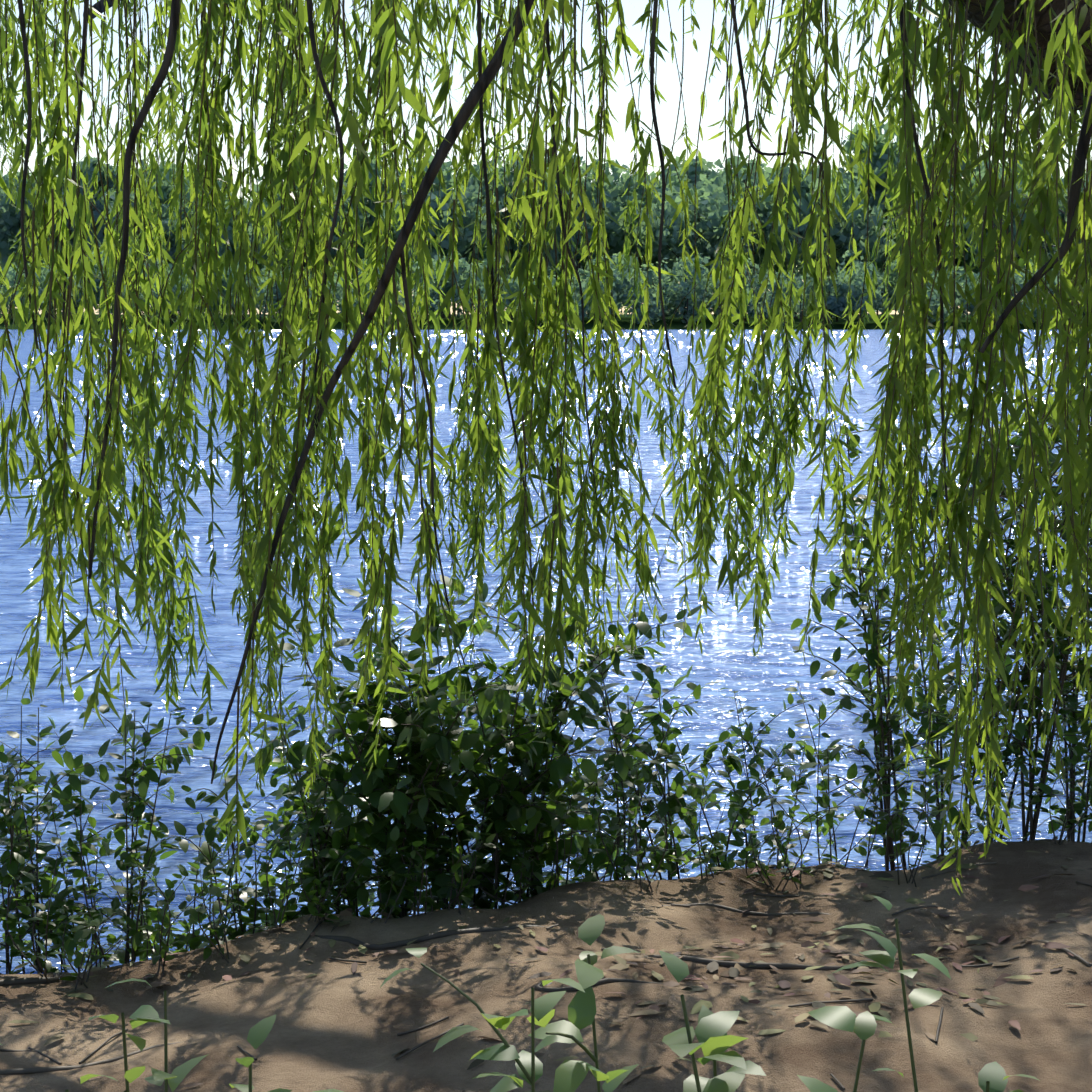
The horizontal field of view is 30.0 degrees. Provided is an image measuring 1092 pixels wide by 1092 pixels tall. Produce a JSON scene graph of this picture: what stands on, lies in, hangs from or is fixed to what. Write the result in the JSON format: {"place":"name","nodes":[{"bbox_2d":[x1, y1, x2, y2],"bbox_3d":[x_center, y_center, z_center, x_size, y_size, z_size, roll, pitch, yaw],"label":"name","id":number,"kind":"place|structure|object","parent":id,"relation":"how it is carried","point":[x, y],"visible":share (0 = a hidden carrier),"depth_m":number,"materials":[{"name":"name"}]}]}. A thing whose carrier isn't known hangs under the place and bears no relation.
{"place":"outdoors","nodes":[
{"label":"outdoors","id":0,"kind":"place"},
{"bbox_2d":[0,330,1091,973],"bbox_3d":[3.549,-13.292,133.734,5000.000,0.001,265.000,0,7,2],"label":"lake water","id":1,"kind":"structure","parent":0,"point":[768,674],"depth_m":12.40,"materials":[{"name":"blue liquid"}]},
{"bbox_2d":[24,330,1052,871],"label":"lake water crests","id":2,"kind":"object","parent":1,"relation":"on","point":[636,464],"visible":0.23,"depth_m":35.74,"materials":[{"name":"white liquid"}]},
{"bbox_2d":[0,314,1091,1091],"bbox_3d":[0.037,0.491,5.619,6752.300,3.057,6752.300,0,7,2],"label":"ground","id":3,"kind":"structure","parent":0,"point":[340,1026],"depth_m":4.71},
{"bbox_2d":[0,895,1038,1091],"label":"plants","id":4,"kind":"object","parent":3,"relation":"on","point":[715,1041],"depth_m":1.24,"materials":[{"name":"green plant"}]},
{"bbox_2d":[0,0,1091,896],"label":"willow","id":5,"kind":"object","parent":3,"relation":"on","point":[1074,468],"depth_m":3.92,"materials":[{"name":"green plant"}]},
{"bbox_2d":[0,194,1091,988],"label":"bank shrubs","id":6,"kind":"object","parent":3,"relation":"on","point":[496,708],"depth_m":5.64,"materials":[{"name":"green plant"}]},
{"bbox_2d":[0,114,1091,327],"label":"trees","id":7,"kind":"object","parent":3,"relation":"on","point":[712,194],"materials":[{"name":"green plant"}]},
{"bbox_2d":[0,862,1091,1089],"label":"fallen twigs","id":8,"kind":"object","parent":3,"relation":"on","point":[351,940],"visible":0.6,"depth_m":4.89,"materials":[{"name":"brown wood"}]},
{"bbox_2d":[8,836,1091,1091],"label":"leaf litter","id":9,"kind":"object","parent":3,"relation":"on","point":[734,972],"visible":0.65,"depth_m":4.88,"materials":[{"name":"brown plant"}]},
{"bbox_2d":[0,0,1091,313],"label":"sky","id":10,"kind":"structure","parent":0,"point":[695,63],"materials":[{"name":"white"}]}
]}

